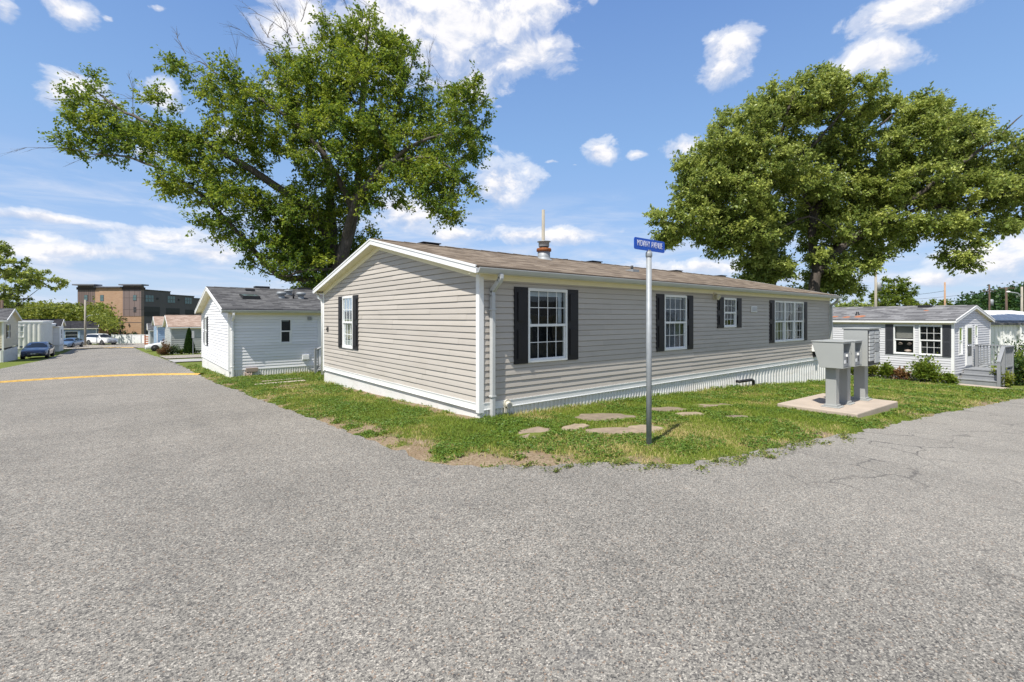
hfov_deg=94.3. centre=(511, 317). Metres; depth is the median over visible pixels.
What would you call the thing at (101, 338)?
parked car
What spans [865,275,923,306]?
maple tree
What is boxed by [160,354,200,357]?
driveway
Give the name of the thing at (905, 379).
garden edging
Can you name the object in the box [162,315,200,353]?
mobile home
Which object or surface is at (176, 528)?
road
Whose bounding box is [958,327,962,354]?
window
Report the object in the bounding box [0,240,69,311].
roadside tree
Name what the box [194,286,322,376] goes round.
mobile home
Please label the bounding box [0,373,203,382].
speed hump
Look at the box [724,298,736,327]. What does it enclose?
window
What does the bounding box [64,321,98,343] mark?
mobile home
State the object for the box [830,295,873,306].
maple tree
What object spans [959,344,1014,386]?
porch
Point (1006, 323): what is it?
home
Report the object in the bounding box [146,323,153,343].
mobile home
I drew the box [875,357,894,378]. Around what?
shrub
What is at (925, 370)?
shrub
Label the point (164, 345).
shrub
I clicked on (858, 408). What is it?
concrete pad
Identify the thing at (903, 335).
window
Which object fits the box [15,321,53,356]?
mobile home
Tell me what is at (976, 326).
window
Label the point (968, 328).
door
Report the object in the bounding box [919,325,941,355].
window
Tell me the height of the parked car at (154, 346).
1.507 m
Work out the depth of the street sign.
6.75 m
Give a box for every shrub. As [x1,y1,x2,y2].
[156,347,166,354]
[161,339,172,354]
[165,342,182,354]
[850,367,853,374]
[868,362,879,376]
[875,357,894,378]
[889,365,914,380]
[902,351,946,382]
[936,371,960,384]
[989,345,1023,385]
[989,368,1016,386]
[992,333,1023,367]
[1007,353,1023,385]
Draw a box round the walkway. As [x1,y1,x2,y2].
[957,384,1022,389]
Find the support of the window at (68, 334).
in the mobile home at (73, 329)
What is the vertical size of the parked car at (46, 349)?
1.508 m
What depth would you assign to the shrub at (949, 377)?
19.19 m
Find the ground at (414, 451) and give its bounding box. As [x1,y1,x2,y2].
[0,343,1023,467]
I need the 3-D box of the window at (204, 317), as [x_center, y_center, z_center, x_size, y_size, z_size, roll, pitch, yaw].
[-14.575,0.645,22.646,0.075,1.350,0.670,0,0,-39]
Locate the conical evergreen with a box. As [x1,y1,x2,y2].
[182,328,195,353]
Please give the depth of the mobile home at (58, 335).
60.52 m
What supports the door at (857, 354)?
in the collection mailbox at (844, 374)
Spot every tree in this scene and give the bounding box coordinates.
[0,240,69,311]
[2,0,497,289]
[83,307,124,332]
[642,60,895,287]
[780,81,1023,301]
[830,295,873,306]
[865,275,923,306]
[924,298,952,305]
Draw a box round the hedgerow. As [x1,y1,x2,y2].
[15,296,118,325]
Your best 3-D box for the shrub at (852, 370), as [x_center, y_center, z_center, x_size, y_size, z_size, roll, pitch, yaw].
[15.965,2.371,22.111,0.888,1.025,0.765,0,0,11]
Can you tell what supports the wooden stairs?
on the ground at (414, 451)
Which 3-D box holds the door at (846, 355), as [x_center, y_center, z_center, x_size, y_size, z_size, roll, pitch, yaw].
[7.007,0.895,9.946,0.430,0.280,0.046,0,0,-39]
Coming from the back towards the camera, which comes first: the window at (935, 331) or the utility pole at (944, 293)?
the utility pole at (944, 293)
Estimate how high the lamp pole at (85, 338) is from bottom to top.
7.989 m
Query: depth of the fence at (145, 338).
81.97 m
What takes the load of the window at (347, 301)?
in the mobile home at (470, 332)
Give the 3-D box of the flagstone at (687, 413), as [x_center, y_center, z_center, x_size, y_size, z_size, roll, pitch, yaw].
[3.532,1.955,9.414,0.659,0.095,0.397,2,-1,-22]
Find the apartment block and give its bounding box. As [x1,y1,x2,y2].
[72,284,200,334]
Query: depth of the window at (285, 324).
18.98 m
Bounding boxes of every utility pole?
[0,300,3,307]
[542,210,544,239]
[874,269,880,306]
[944,282,945,304]
[983,285,995,309]
[1004,287,1013,309]
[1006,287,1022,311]
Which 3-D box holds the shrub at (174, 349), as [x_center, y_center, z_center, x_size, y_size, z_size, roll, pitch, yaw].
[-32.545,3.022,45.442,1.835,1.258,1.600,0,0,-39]
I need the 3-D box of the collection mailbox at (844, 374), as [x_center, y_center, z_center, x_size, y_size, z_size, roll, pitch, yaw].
[7.356,1.206,10.563,0.524,1.407,0.609,0,0,-39]
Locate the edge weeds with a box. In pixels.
[493,431,854,473]
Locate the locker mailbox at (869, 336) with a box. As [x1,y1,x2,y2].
[842,327,880,400]
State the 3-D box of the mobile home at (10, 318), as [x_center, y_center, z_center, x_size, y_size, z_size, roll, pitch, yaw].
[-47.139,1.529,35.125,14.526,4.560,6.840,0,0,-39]
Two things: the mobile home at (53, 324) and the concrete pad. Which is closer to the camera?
the concrete pad
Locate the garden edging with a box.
[851,373,946,383]
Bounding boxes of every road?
[0,348,1023,681]
[63,343,146,348]
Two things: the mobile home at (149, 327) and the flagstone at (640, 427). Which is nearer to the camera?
the flagstone at (640, 427)
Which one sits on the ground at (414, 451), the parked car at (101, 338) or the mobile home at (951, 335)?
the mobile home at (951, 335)
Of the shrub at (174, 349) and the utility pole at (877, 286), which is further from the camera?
the utility pole at (877, 286)
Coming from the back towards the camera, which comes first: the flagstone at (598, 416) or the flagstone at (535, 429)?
the flagstone at (598, 416)
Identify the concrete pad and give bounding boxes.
[777,393,897,417]
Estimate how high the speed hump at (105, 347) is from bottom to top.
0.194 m
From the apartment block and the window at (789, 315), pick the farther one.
the apartment block
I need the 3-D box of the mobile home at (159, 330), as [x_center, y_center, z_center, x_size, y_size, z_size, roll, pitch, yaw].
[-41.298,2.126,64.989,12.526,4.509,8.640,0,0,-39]
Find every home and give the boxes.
[0,308,21,361]
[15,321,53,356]
[22,319,65,351]
[52,323,55,345]
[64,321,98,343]
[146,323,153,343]
[151,316,164,342]
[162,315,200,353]
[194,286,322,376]
[312,238,841,418]
[833,305,994,383]
[984,310,1023,363]
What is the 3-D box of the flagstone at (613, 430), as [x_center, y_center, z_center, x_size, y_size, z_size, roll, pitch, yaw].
[1.744,1.876,7.693,1.294,0.095,0.493,2,0,-13]
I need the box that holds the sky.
[0,0,1023,306]
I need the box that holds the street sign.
[634,237,664,446]
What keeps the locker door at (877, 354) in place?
in the locker mailbox at (869, 336)
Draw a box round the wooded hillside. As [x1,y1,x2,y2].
[950,280,1023,311]
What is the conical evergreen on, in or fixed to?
on the ground at (414, 451)
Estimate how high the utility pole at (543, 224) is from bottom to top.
12.374 m
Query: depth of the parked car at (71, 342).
73.09 m
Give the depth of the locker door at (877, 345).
10.97 m
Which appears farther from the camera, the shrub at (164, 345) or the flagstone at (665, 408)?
the shrub at (164, 345)
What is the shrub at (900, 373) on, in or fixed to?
on the ground at (414, 451)
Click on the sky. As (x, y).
(595, 99)
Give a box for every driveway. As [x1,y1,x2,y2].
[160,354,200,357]
[170,358,201,361]
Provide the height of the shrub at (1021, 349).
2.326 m
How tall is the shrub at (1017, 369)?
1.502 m
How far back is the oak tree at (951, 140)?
31.38 m
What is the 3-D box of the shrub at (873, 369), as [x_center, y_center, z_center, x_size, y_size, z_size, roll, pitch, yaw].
[16.329,2.357,21.579,0.812,1.015,0.766,0,0,-3]
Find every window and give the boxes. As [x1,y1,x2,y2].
[7,324,9,337]
[65,331,77,337]
[204,317,206,344]
[280,319,291,343]
[342,296,352,348]
[528,288,567,362]
[664,295,686,350]
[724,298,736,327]
[775,301,803,341]
[893,325,928,354]
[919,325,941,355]
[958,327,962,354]
[974,325,977,343]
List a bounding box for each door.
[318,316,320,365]
[844,353,849,366]
[855,351,859,364]
[874,343,879,350]
[874,351,879,362]
[965,325,972,365]
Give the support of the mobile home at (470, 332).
on the ground at (414, 451)
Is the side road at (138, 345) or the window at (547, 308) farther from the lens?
the side road at (138, 345)
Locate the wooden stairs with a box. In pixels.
[311,347,320,373]
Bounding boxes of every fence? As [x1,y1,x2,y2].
[111,334,147,342]
[144,335,147,343]
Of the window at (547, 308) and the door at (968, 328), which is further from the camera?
the door at (968, 328)
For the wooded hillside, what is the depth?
118.70 m
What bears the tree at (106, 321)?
on the ground at (414, 451)
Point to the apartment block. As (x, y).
(138, 306)
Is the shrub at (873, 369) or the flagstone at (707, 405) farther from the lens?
the shrub at (873, 369)
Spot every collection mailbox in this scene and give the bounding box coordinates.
[811,340,851,408]
[826,339,862,404]
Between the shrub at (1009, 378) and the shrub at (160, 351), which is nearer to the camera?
the shrub at (1009, 378)
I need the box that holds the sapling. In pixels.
[109,317,139,335]
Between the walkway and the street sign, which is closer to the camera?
the street sign
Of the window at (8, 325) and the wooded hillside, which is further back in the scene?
the wooded hillside
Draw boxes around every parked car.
[20,341,54,358]
[63,338,83,347]
[86,333,117,344]
[144,340,164,350]
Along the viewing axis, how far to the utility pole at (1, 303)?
57.92 m
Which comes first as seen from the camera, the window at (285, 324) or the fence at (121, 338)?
the window at (285, 324)
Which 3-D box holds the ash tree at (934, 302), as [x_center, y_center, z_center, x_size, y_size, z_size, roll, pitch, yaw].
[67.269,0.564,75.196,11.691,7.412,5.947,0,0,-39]
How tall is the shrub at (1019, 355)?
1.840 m
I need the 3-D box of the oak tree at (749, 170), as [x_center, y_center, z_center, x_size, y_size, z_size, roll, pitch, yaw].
[16.901,-6.995,32.873,16.630,20.643,9.291,0,0,2]
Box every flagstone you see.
[518,427,550,437]
[562,424,588,430]
[575,413,635,420]
[585,427,653,433]
[629,424,661,430]
[652,407,686,410]
[675,412,703,415]
[699,403,729,406]
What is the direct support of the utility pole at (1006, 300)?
on the ground at (414, 451)
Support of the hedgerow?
on the ground at (414, 451)
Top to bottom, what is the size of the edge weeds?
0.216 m
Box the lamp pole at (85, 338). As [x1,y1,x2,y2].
[84,300,98,345]
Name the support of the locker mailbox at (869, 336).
on the concrete pad
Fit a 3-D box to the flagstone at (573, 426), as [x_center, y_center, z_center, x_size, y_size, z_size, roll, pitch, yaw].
[1.038,1.862,7.892,0.322,0.095,0.742,0,-2,39]
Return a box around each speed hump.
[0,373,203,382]
[75,347,133,348]
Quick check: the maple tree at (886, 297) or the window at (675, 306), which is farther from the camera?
the maple tree at (886, 297)
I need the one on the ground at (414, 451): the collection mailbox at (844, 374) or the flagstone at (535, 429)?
the flagstone at (535, 429)
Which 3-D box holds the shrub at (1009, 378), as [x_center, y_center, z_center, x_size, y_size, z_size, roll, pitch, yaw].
[19.789,2.439,19.235,0.845,0.820,0.952,0,0,-39]
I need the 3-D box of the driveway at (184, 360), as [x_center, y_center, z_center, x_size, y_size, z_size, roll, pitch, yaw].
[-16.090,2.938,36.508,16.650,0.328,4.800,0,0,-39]
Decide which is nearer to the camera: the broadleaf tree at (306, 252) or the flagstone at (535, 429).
the flagstone at (535, 429)
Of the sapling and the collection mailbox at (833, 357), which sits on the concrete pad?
the collection mailbox at (833, 357)
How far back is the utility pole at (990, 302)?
69.87 m

